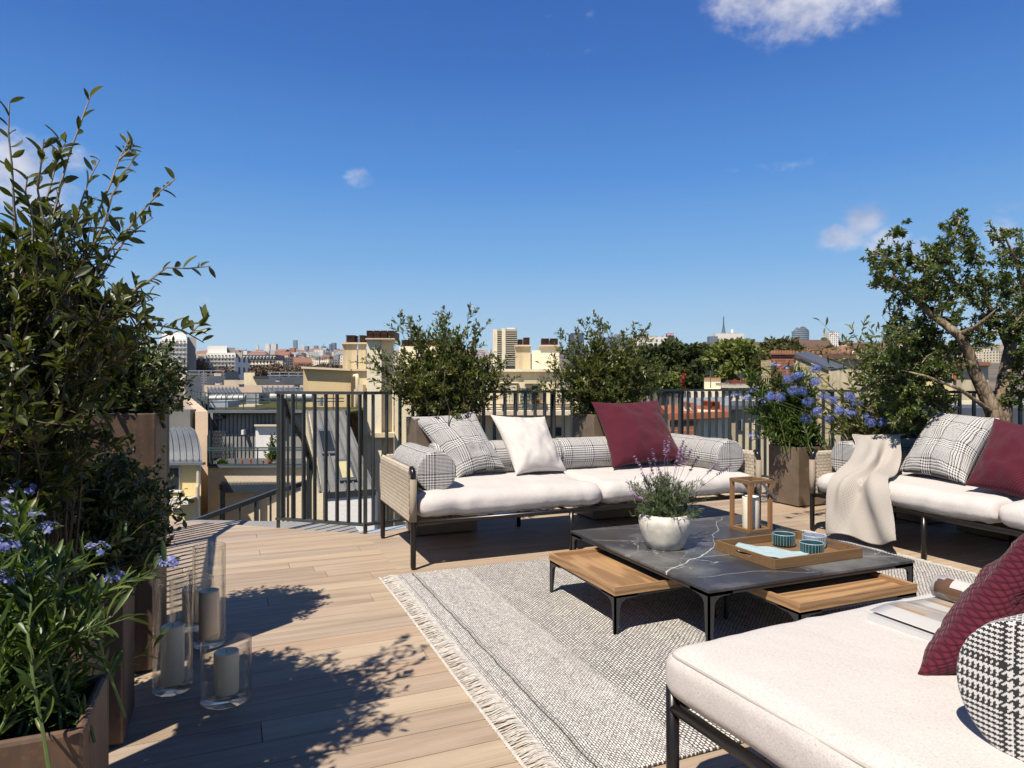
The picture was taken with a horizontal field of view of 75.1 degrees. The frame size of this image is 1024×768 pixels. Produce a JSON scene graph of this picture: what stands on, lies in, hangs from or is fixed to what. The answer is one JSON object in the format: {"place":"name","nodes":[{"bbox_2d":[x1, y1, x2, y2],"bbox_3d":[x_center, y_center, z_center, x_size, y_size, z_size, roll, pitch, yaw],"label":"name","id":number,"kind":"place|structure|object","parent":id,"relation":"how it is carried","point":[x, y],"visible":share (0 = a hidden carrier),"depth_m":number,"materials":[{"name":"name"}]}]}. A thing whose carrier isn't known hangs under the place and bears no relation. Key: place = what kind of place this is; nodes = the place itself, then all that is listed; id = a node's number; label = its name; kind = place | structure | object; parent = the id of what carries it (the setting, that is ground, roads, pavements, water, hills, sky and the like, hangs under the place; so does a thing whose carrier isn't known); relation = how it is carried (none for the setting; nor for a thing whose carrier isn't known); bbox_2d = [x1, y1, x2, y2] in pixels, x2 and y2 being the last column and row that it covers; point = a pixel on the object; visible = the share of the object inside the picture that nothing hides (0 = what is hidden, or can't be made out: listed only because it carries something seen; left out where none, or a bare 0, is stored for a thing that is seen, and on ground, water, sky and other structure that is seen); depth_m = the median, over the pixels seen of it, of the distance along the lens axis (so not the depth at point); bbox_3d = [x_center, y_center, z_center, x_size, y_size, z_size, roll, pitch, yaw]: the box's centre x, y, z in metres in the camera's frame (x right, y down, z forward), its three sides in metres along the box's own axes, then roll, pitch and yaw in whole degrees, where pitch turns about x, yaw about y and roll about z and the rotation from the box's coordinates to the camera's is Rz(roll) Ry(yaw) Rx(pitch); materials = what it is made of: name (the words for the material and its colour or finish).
{"place":"outdoors","nodes":[
{"label":"outdoors","id":0,"kind":"place"},
{"bbox_2d":[183,370,302,407],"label":"dark roof building","id":1,"kind":"structure","parent":0,"point":[229,378],"depth_m":42.00,"materials":[{"name":"stone"}]},
{"bbox_2d":[395,337,578,525],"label":"balcony building","id":2,"kind":"structure","parent":0,"point":[528,380],"depth_m":18.00,"materials":[{"name":"paint"}]},
{"bbox_2d":[500,382,517,403],"bbox_3d":[-0.093,0.247,17.938,0.535,0.593,0.115,0,0,0],"label":"shutter window","id":3,"kind":"structure","parent":2,"relation":"in","point":[513,384],"depth_m":17.91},
{"bbox_2d":[0,0,1023,353],"label":"sky","id":4,"kind":"structure","parent":0,"point":[339,167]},
{"bbox_2d":[169,346,1023,525],"bbox_3d":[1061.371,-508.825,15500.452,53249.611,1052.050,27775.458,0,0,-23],"label":"terrain","id":5,"kind":"structure","parent":0,"point":[993,368],"depth_m":269.07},
{"bbox_2d":[159,332,195,378],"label":"apartment building","id":6,"kind":"structure","parent":5,"relation":"on","point":[185,348],"depth_m":162.00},
{"bbox_2d":[169,409,205,520],"bbox_3d":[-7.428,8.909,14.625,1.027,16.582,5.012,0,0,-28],"label":"yellow house","id":7,"kind":"structure","parent":5,"relation":"on","point":[185,460],"depth_m":13.00,"materials":[{"name":"concrete"}]},
{"bbox_2d":[169,466,182,491],"bbox_3d":[-6.566,1.852,12.938,0.296,0.488,0.115,0,0,0],"label":"window","id":8,"kind":"structure","parent":7,"relation":"in","point":[176,480],"depth_m":12.93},
{"bbox_2d":[206,346,235,375],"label":"apartment building","id":9,"kind":"structure","parent":5,"relation":"on","point":[220,356],"depth_m":170.00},
{"bbox_2d":[236,356,249,379],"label":"apartment building","id":10,"kind":"structure","parent":5,"relation":"on","point":[242,365],"depth_m":180.88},
{"bbox_2d":[201,373,302,409],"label":"flat roof building","id":11,"kind":"structure","parent":5,"relation":"on","point":[253,383],"depth_m":34.00,"materials":[{"name":"stone"}]},
{"bbox_2d":[248,364,267,375],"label":"city tree","id":12,"kind":"object","parent":5,"relation":"on","point":[258,370],"visible":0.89,"depth_m":168.80,"materials":[{"name":"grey plant"}]},
{"bbox_2d":[242,355,284,368],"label":"mansard building","id":13,"kind":"structure","parent":5,"relation":"on","point":[261,360],"depth_m":200.00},
{"bbox_2d":[265,362,288,373],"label":"city tree","id":14,"kind":"object","parent":5,"relation":"on","point":[274,367],"visible":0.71,"depth_m":168.56,"materials":[{"name":"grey plant"}]},
{"bbox_2d":[184,388,394,530],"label":"clad building","id":15,"kind":"structure","parent":5,"relation":"on","point":[232,428],"depth_m":15.13,"materials":[{"name":"stone"}]},
{"bbox_2d":[219,482,300,520],"bbox_3d":[-5.747,3.762,15.437,2.186,3.270,2.327,0,0,-23],"label":"pergola","id":16,"kind":"object","parent":15,"relation":"on","point":[256,488],"visible":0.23,"depth_m":14.48,"materials":[{"name":"metal"}]},
{"bbox_2d":[254,424,275,457],"bbox_3d":[-5.940,1.474,16.195,0.617,0.989,0.190,0,0,0],"label":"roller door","id":17,"kind":"structure","parent":15,"relation":"in","point":[263,431],"depth_m":16.22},
{"bbox_2d":[293,358,312,373],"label":"red roof house","id":18,"kind":"structure","parent":5,"relation":"on","point":[298,361],"depth_m":225.72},
{"bbox_2d":[301,331,439,528],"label":"ochre building","id":19,"kind":"structure","parent":5,"relation":"on","point":[349,376],"depth_m":19.68,"materials":[{"name":"concrete"}]},
{"bbox_2d":[493,328,516,368],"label":"tower block","id":20,"kind":"structure","parent":5,"relation":"on","point":[504,341],"depth_m":381.00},
{"bbox_2d":[568,329,583,365],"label":"office building","id":21,"kind":"structure","parent":5,"relation":"on","point":[580,336],"depth_m":292.50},
{"bbox_2d":[632,336,667,346],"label":"apartment building","id":22,"kind":"structure","parent":5,"relation":"on","point":[658,340],"depth_m":405.00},
{"bbox_2d":[634,337,690,417],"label":"city tree","id":23,"kind":"object","parent":5,"relation":"on","point":[668,352],"visible":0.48,"depth_m":72.86,"materials":[{"name":"green plant"}]},
{"bbox_2d":[654,371,682,428],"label":"city tree","id":24,"kind":"object","parent":5,"relation":"on","point":[672,382],"visible":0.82,"depth_m":44.46,"materials":[{"name":"green plant"}]},
{"bbox_2d":[671,366,697,394],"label":"city tree","id":25,"kind":"object","parent":5,"relation":"on","point":[680,370],"visible":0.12,"depth_m":54.14,"materials":[{"name":"green plant"}]},
{"bbox_2d":[672,341,707,376],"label":"city tree","id":26,"kind":"object","parent":5,"relation":"on","point":[696,364],"visible":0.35,"depth_m":71.36,"materials":[{"name":"green plant"}]},
{"bbox_2d":[683,373,705,392],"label":"city tree","id":27,"kind":"object","parent":5,"relation":"on","point":[693,381],"visible":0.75,"depth_m":45.47,"materials":[{"name":"green plant"}]},
{"bbox_2d":[684,397,728,439],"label":"slate roof house","id":28,"kind":"structure","parent":5,"relation":"on","point":[713,399],"depth_m":24.47,"materials":[{"name":"tile"}]},
{"bbox_2d":[704,378,720,388],"bbox_3d":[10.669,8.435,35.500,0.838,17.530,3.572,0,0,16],"label":"cream box house","id":29,"kind":"structure","parent":5,"relation":"on","point":[714,381],"depth_m":34.00,"materials":[{"name":"paint"}]},
{"bbox_2d":[686,380,769,400],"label":"long flat building","id":30,"kind":"structure","parent":5,"relation":"on","point":[733,384],"depth_m":30.00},
{"bbox_2d":[713,333,743,341],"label":"industrial building","id":31,"kind":"structure","parent":5,"relation":"on","point":[728,335],"depth_m":2580.00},
{"bbox_2d":[702,336,768,388],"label":"city tree","id":32,"kind":"object","parent":5,"relation":"on","point":[726,359],"visible":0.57,"depth_m":64.93,"materials":[{"name":"green plant"}]},
{"bbox_2d":[732,401,783,478],"bbox_3d":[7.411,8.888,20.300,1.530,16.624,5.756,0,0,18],"label":"beige house","id":33,"kind":"structure","parent":5,"relation":"on","point":[746,427],"depth_m":18.00,"materials":[{"name":"paint"}]},
{"bbox_2d":[748,352,770,388],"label":"city tree","id":34,"kind":"object","parent":5,"relation":"on","point":[755,363],"visible":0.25,"depth_m":59.46,"materials":[{"name":"green plant"}]},
{"bbox_2d":[757,335,805,351],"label":"city tree","id":35,"kind":"object","parent":5,"relation":"on","point":[769,344],"visible":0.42,"depth_m":147.24,"materials":[{"name":"green plant"}]},
{"bbox_2d":[792,326,808,339],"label":"glass tower","id":36,"kind":"structure","parent":5,"relation":"on","point":[802,332],"depth_m":1289.70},
{"bbox_2d":[761,350,846,445],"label":"brick house","id":37,"kind":"structure","parent":5,"relation":"on","point":[782,358],"depth_m":30.10,"materials":[{"name":"brick"}]},
{"bbox_2d":[795,340,835,353],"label":"apartment building","id":38,"kind":"structure","parent":5,"relation":"on","point":[812,343],"depth_m":256.63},
{"bbox_2d":[823,331,838,345],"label":"apartment building","id":39,"kind":"structure","parent":5,"relation":"on","point":[833,339],"depth_m":990.00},
{"bbox_2d":[920,357,990,400],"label":"yellow gable house","id":40,"kind":"structure","parent":5,"relation":"on","point":[966,385],"depth_m":26.30,"materials":[{"name":"stone"}]},
{"bbox_2d":[982,350,1002,362],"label":"city building","id":41,"kind":"structure","parent":5,"relation":"on","point":[994,356],"depth_m":726.83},
{"bbox_2d":[661,400,728,438],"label":"orange roof house","id":42,"kind":"structure","parent":0,"point":[691,418],"depth_m":17.20,"materials":[{"name":"red brick"}]},
{"bbox_2d":[794,350,908,445],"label":"house","id":43,"kind":"structure","parent":0,"point":[839,377],"depth_m":60.00,"materials":[{"name":"paint"}]},
{"bbox_2d":[887,401,1023,424],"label":"pale terrace building","id":44,"kind":"structure","parent":0,"point":[966,408],"depth_m":17.00,"materials":[{"name":"stone"}]},
{"bbox_3d":[3.401,0.950,6.355,0.380,0.500,0.400,0,0,-23],"label":"planter","id":45,"kind":"object","parent":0,"visible":0},
{"bbox_2d":[765,364,887,440],"bbox_3d":[2.947,0.293,5.867,0.829,0.920,1.950,0,0,42],"label":"flowering plant","id":46,"kind":"object","parent":45,"relation":"in","point":[834,399],"visible":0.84,"depth_m":5.60,"materials":[{"name":"blue plant"}]},
{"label":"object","id":47,"kind":"object","parent":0,"visible":0},
{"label":"terrace slab","id":48,"kind":"structure","parent":47,"relation":"on","visible":0},
{"bbox_2d":[190,520,359,532],"bbox_3d":[-2.056,1.330,5.829,1.909,0.200,0.381,0,0,17],"label":"stair landing","id":49,"kind":"object","parent":48,"relation":"attached to","point":[321,527],"visible":0.12,"depth_m":5.79,"materials":[{"name":"grey concrete"}]},
{"bbox_2d":[359,511,516,533],"bbox_3d":[2.501,1.285,3.648,5.470,0.050,8.800,0,0,-23],"label":"zinc ledge","id":50,"kind":"object","parent":48,"relation":"attached to","point":[387,528],"depth_m":5.80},
{"bbox_2d":[366,389,684,525],"bbox_3d":[0.417,0.640,6.566,4.017,1.160,0.069,0,0,-38],"label":"railing","id":51,"kind":"object","parent":48,"relation":"on","point":[553,419],"visible":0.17,"depth_m":6.26,"materials":[{"name":"black metal"}]},
{"bbox_2d":[109,484,1008,767],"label":"deck","id":52,"kind":"structure","parent":48,"relation":"on","point":[349,670],"depth_m":3.00,"materials":[{"name":"wood"}]},
{"bbox_2d":[0,674,108,767],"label":"planter","id":53,"kind":"object","parent":52,"relation":"on","point":[71,746],"visible":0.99,"depth_m":1.22,"materials":[{"name":"wood"}]},
{"bbox_2d":[0,479,187,767],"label":"flowering plant","id":54,"kind":"object","parent":53,"relation":"in","point":[32,641],"visible":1,"depth_m":1.27,"materials":[{"name":"green plant"}]},
{"bbox_2d":[38,602,103,676],"bbox_3d":[-1.286,0.910,1.700,0.380,0.580,0.270,0,0,-23],"label":"planter","id":55,"kind":"object","parent":52,"relation":"on","point":[91,659],"visible":0.12,"depth_m":1.74,"materials":[{"name":"wood"}]},
{"bbox_2d":[0,86,215,635],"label":"tall shrub","id":56,"kind":"object","parent":55,"relation":"in","point":[58,341],"visible":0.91,"depth_m":1.63,"materials":[{"name":"green plant"}]},
{"bbox_2d":[77,570,134,744],"bbox_3d":[-1.505,0.912,2.256,0.364,0.575,0.275,0,0,-23],"label":"planter","id":57,"kind":"object","parent":52,"relation":"on","point":[124,677],"visible":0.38,"depth_m":2.20,"materials":[{"name":"wood"}]},
{"bbox_2d":[53,433,193,597],"bbox_3d":[-1.456,0.474,2.292,0.624,0.606,0.589,0,0,20],"label":"round bush","id":58,"kind":"object","parent":57,"relation":"in","point":[117,497],"visible":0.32,"depth_m":2.23,"materials":[{"name":"green plant"}]},
{"bbox_2d":[66,410,166,671],"bbox_3d":[-1.758,0.661,2.934,0.380,1.078,0.510,0,0,-23],"label":"planter","id":59,"kind":"object","parent":52,"relation":"on","point":[149,432],"visible":0.2,"depth_m":2.76,"materials":[{"name":"brown metal"}]},
{"bbox_2d":[86,334,194,428],"bbox_3d":[-1.793,-0.025,2.955,0.709,0.505,0.734,0,0,-23],"label":"round bush","id":60,"kind":"object","parent":59,"relation":"in","point":[157,381],"visible":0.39,"depth_m":2.86,"materials":[{"name":"green plant"}]},
{"bbox_2d":[162,393,169,527],"bbox_3d":[-1.698,0.640,2.131,0.279,1.160,7.040,0,0,-21],"label":"railing","id":61,"kind":"object","parent":52,"relation":"on","point":[168,522],"visible":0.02,"depth_m":5.44,"materials":[{"name":"black metal"}]},
{"bbox_2d":[152,568,192,696],"bbox_3d":[-1.335,0.970,2.618,0.142,0.459,0.142,0,0,-23],"label":"glass cylinder","id":62,"kind":"object","parent":52,"relation":"on","point":[174,693],"visible":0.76,"depth_m":2.60,"materials":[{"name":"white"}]},
{"bbox_2d":[160,621,184,686],"bbox_3d":[-1.335,1.057,2.618,0.085,0.231,0.085,0,0,-23],"label":"pillar candle","id":63,"kind":"object","parent":62,"relation":"in","point":[172,656],"visible":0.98,"depth_m":2.58,"materials":[{"name":"beige wax"}]},
{"bbox_2d":[169,573,213,632],"bbox_3d":[-1.588,1.082,3.303,0.200,0.235,0.200,0,0,-23],"label":"glass cylinder","id":64,"kind":"object","parent":52,"relation":"on","point":[195,629],"visible":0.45,"depth_m":3.25,"materials":[{"name":"white"}]},
{"bbox_2d":[182,586,201,623],"bbox_3d":[-1.588,1.090,3.303,0.090,0.166,0.090,0,0,-23],"label":"pillar candle","id":65,"kind":"object","parent":64,"relation":"in","point":[186,604],"visible":0.73,"depth_m":3.27,"materials":[{"name":"beige wax"}]},
{"bbox_2d":[192,541,225,648],"bbox_3d":[-1.399,0.972,3.075,0.141,0.456,0.141,0,0,-23],"label":"glass cylinder","id":66,"kind":"object","parent":52,"relation":"on","point":[210,646],"visible":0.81,"depth_m":3.06,"materials":[{"name":"white"}]},
{"bbox_2d":[199,588,218,640],"bbox_3d":[-1.399,1.060,3.075,0.087,0.226,0.087,0,0,-23],"label":"pillar candle","id":67,"kind":"object","parent":66,"relation":"in","point":[208,614],"visible":1,"depth_m":3.04,"materials":[{"name":"beige wax"}]},
{"bbox_2d":[200,632,251,709],"bbox_3d":[-1.088,1.087,2.537,0.180,0.224,0.180,0,0,-23],"label":"glass cylinder","id":68,"kind":"object","parent":52,"relation":"on","point":[224,699],"visible":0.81,"depth_m":2.49,"materials":[{"name":"white"}]},
{"bbox_2d":[213,647,238,696],"bbox_3d":[-1.088,1.092,2.537,0.090,0.161,0.090,0,0,-23],"label":"pillar candle","id":69,"kind":"object","parent":68,"relation":"in","point":[225,672],"visible":1,"depth_m":2.50,"materials":[{"name":"beige wax"}]},
{"bbox_2d":[275,391,366,533],"bbox_3d":[-1.566,0.640,5.451,0.850,1.160,0.060,0,0,17],"label":"railing","id":70,"kind":"object","parent":52,"relation":"on","point":[279,456],"visible":0.93,"depth_m":5.44,"materials":[{"name":"black metal"}]},
{"bbox_2d":[406,416,476,535],"bbox_3d":[-0.578,0.735,5.460,0.513,0.930,0.320,0,0,-23],"label":"planter","id":71,"kind":"object","parent":52,"relation":"on","point":[415,433],"visible":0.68,"depth_m":5.29,"materials":[{"name":"brown"}]},
{"bbox_2d":[349,303,521,424],"bbox_3d":[-0.613,-0.115,5.524,1.448,1.138,0.747,0,0,-23],"label":"hedge shrub","id":72,"kind":"object","parent":71,"relation":"in","point":[446,380],"visible":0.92,"depth_m":5.41,"materials":[{"name":"green plant"}]},
{"bbox_2d":[380,433,761,569],"bbox_3d":[0.501,0.824,5.280,2.912,0.753,1.018,0,0,-23],"label":"outdoor sofa","id":73,"kind":"object","parent":52,"relation":"on","point":[420,480],"visible":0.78,"depth_m":4.86,"materials":[{"name":"fabric"}]},
{"bbox_2d":[412,411,505,477],"bbox_3d":[-0.411,0.468,5.195,0.668,0.495,0.401,0,0,-23],"label":"throw pillow","id":74,"kind":"object","parent":73,"relation":"on","point":[465,445],"visible":0.91,"depth_m":5.12,"materials":[{"name":"fabric"}]},
{"bbox_2d":[491,415,565,474],"bbox_3d":[0.139,0.472,5.339,0.499,0.442,0.452,0,0,-23],"label":"throw pillow","id":75,"kind":"object","parent":73,"relation":"on","point":[529,444],"visible":1,"depth_m":5.22,"materials":[{"name":"white fabric"}]},
{"bbox_2d":[591,400,683,467],"bbox_3d":[1.082,0.418,5.739,0.682,0.550,0.426,0,0,-16],"label":"throw pillow","id":76,"kind":"object","parent":73,"relation":"on","point":[639,430],"visible":0.98,"depth_m":5.62,"materials":[{"name":"fabric"}]},
{"bbox_2d":[573,413,640,519],"bbox_3d":[0.875,0.735,6.111,0.510,0.930,0.400,0,0,-23],"label":"planter","id":77,"kind":"object","parent":52,"relation":"on","point":[587,425],"visible":0.27,"depth_m":5.92,"materials":[{"name":"brown stone"}]},
{"bbox_2d":[530,309,675,418],"bbox_3d":[0.825,-0.145,6.184,1.459,1.097,0.734,0,0,-23],"label":"hedge shrub","id":78,"kind":"object","parent":77,"relation":"in","point":[601,373],"visible":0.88,"depth_m":6.04,"materials":[{"name":"green plant"}]},
{"bbox_2d":[379,530,977,767],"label":"area rug","id":79,"kind":"object","parent":52,"relation":"on","point":[563,675],"visible":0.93,"depth_m":3.03,"materials":[{"name":"fabric"}]},
{"bbox_2d":[549,547,715,634],"bbox_3d":[0.625,1.081,3.589,0.600,0.237,0.710,0,0,-23],"label":"side table","id":80,"kind":"object","parent":79,"relation":"on","point":[617,580],"visible":0.55,"depth_m":3.44,"materials":[{"name":"brown wood"}]},
{"bbox_2d":[571,515,913,640],"bbox_3d":[1.228,1.058,3.808,1.323,0.285,1.311,0,0,-23],"label":"coffee table","id":81,"kind":"object","parent":79,"relation":"on","point":[704,569],"visible":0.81,"depth_m":3.41,"materials":[{"name":"black stone"}]},
{"bbox_2d":[639,511,691,550],"bbox_3d":[0.860,0.820,3.742,0.292,0.189,0.292,0,0,-23],"label":"flower pot","id":82,"kind":"object","parent":81,"relation":"on","point":[665,533],"visible":0.84,"depth_m":3.63,"materials":[{"name":"ceramic"}]},
{"bbox_2d":[624,436,730,519],"bbox_3d":[0.904,0.535,3.761,0.536,0.489,0.426,0,0,-23],"label":"lavender plant","id":83,"kind":"object","parent":82,"relation":"in","point":[665,499],"visible":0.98,"depth_m":3.69,"materials":[{"name":"green plant"}]},
{"bbox_2d":[729,476,776,533],"bbox_3d":[1.510,0.754,4.174,0.209,0.322,0.200,0,0,-23],"label":"lantern","id":84,"kind":"object","parent":81,"relation":"on","point":[748,482],"visible":0.93,"depth_m":4.12,"materials":[{"name":"brown wood"}]},
{"bbox_2d":[742,495,759,528],"bbox_3d":[1.496,0.800,4.171,0.104,0.206,0.104,0,0,-23],"label":"pillar candle","id":85,"kind":"object","parent":84,"relation":"in","point":[756,512],"visible":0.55,"depth_m":4.14,"materials":[{"name":"beige wax"}]},
{"bbox_2d":[715,531,862,569],"bbox_3d":[1.484,0.888,3.591,0.600,0.051,0.440,0,0,-23],"label":"serving tray","id":86,"kind":"object","parent":81,"relation":"on","point":[839,551],"visible":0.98,"depth_m":3.48,"materials":[{"name":"brown wood"}]},
{"bbox_2d":[735,542,808,557],"bbox_3d":[1.363,0.891,3.529,0.378,0.018,0.193,0,0,35],"label":"napkin","id":87,"kind":"object","parent":86,"relation":"on","point":[769,551],"visible":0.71,"depth_m":3.54,"materials":[{"name":"white fabric"}]},
{"bbox_2d":[772,531,794,547],"bbox_3d":[1.523,0.872,3.732,0.122,0.069,0.122,0,0,-23],"label":"bowl","id":88,"kind":"object","parent":86,"relation":"on","point":[784,539],"visible":1,"depth_m":3.69,"materials":[{"name":"teal ceramic"}]},
{"bbox_2d":[799,539,823,553],"bbox_3d":[1.587,0.872,3.526,0.122,0.069,0.122,0,0,-23],"label":"bowl","id":89,"kind":"object","parent":86,"relation":"on","point":[809,546],"visible":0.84,"depth_m":3.49,"materials":[{"name":"teal ceramic"}]},
{"bbox_2d":[802,532,825,547],"bbox_3d":[1.677,0.872,3.699,0.122,0.069,0.122,0,0,-23],"label":"bowl","id":90,"kind":"object","parent":86,"relation":"on","point":[814,536],"visible":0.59,"depth_m":3.69,"materials":[{"name":"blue ceramic"}]},
{"bbox_2d":[724,572,916,621],"bbox_3d":[1.512,1.081,3.291,0.750,0.237,0.495,0,0,-23],"label":"side table","id":91,"kind":"object","parent":79,"relation":"on","point":[798,601],"visible":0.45,"depth_m":3.15,"materials":[{"name":"brown wood"}]},
{"bbox_2d":[685,389,760,453],"bbox_3d":[2.541,0.640,7.989,1.134,1.160,0.059,0,0,-22],"label":"railing","id":92,"kind":"object","parent":52,"relation":"on","point":[758,444],"visible":0.42,"depth_m":7.97,"materials":[{"name":"black metal"}]},
{"bbox_2d":[769,444,830,506],"bbox_3d":[2.899,0.908,6.714,0.430,0.583,0.390,0,0,-23],"label":"planter","id":93,"kind":"object","parent":52,"relation":"on","point":[788,474],"visible":0.62,"depth_m":6.55,"materials":[{"name":"brown stone"}]},
{"bbox_2d":[730,361,830,452],"bbox_3d":[2.648,0.215,6.662,1.063,0.920,0.664,0,0,-3],"label":"flowering plant","id":94,"kind":"object","parent":93,"relation":"in","point":[794,431],"visible":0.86,"depth_m":6.56,"materials":[{"name":"green plant"}]},
{"bbox_2d":[666,593,1023,767],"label":"outdoor sofa","id":95,"kind":"object","parent":52,"relation":"on","point":[852,688],"visible":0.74,"depth_m":1.53,"materials":[{"name":"fabric"}]},
{"bbox_2d":[868,575,972,641],"bbox_3d":[1.316,0.673,1.976,0.434,0.081,0.350,0,0,-23],"label":"magazine","id":96,"kind":"object","parent":95,"relation":"on","point":[921,618],"visible":0.52,"depth_m":1.99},
{"bbox_2d":[917,534,1023,675],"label":"throw pillow","id":97,"kind":"object","parent":95,"relation":"on","point":[994,591],"visible":0.7,"depth_m":1.62,"materials":[{"name":"fabric"}]},
{"bbox_2d":[762,389,1023,477],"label":"railing","id":98,"kind":"object","parent":52,"relation":"on","point":[1020,414],"visible":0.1,"depth_m":7.08,"materials":[{"name":"black metal"}]},
{"bbox_2d":[809,438,1023,559],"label":"outdoor sofa","id":99,"kind":"object","parent":52,"relation":"on","point":[925,495],"visible":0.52,"depth_m":4.55,"materials":[{"name":"fabric"}]},
{"bbox_2d":[825,433,905,544],"bbox_3d":[2.694,0.785,5.100,0.500,0.778,0.929,0,0,34],"label":"throw blanket","id":100,"kind":"object","parent":99,"relation":"on","point":[858,502],"visible":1,"depth_m":5.00,"materials":[{"name":"fabric"}]},
{"bbox_2d":[899,410,999,483],"bbox_3d":[3.262,0.447,4.956,0.482,0.499,0.528,0,0,-23],"label":"throw pillow","id":101,"kind":"object","parent":99,"relation":"on","point":[949,446],"visible":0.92,"depth_m":4.86,"materials":[{"name":"fabric"}]},
{"bbox_2d":[965,418,1023,498],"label":"throw pillow","id":102,"kind":"object","parent":99,"relation":"on","point":[999,467],"visible":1,"depth_m":4.28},
{"bbox_2d":[896,507,955,523],"bbox_3d":[3.612,0.950,5.901,0.380,0.500,0.400,0,0,-23],"label":"planter","id":103,"kind":"object","parent":52,"relation":"on","point":[909,518],"visible":0.04,"depth_m":5.76,"materials":[{"name":"metal"}]},
{"bbox_2d":[814,308,931,446],"bbox_3d":[3.384,0.075,6.040,1.407,1.445,0.996,0,0,-23],"label":"loose shrub","id":104,"kind":"object","parent":103,"relation":"in","point":[877,413],"visible":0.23,"depth_m":5.91,"materials":[{"name":"green plant"}]},
{"bbox_2d":[956,518,1023,540],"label":"planter","id":105,"kind":"object","parent":52,"relation":"on","point":[996,535],"visible":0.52,"depth_m":5.19,"materials":[{"name":"brown stone"}]},
{"bbox_2d":[853,207,1023,437],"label":"twisted tree","id":106,"kind":"object","parent":105,"relation":"in","point":[917,340],"visible":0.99,"depth_m":5.21,"materials":[{"name":"green plant"}]},
{"bbox_3d":[-2.560,1.960,6.354,1.580,1.060,1.000,0,0,-23],"label":"staircase","id":107,"kind":"object","parent":47,"relation":"on","visible":0},
{"bbox_2d":[189,394,312,521],"bbox_3d":[-2.632,1.246,6.476,1.444,2.305,1.254,0,0,-23],"label":"stair railing","id":108,"kind":"object","parent":107,"relation":"on","point":[298,432],"visible":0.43,"depth_m":6.70,"materials":[{"name":"black metal"}]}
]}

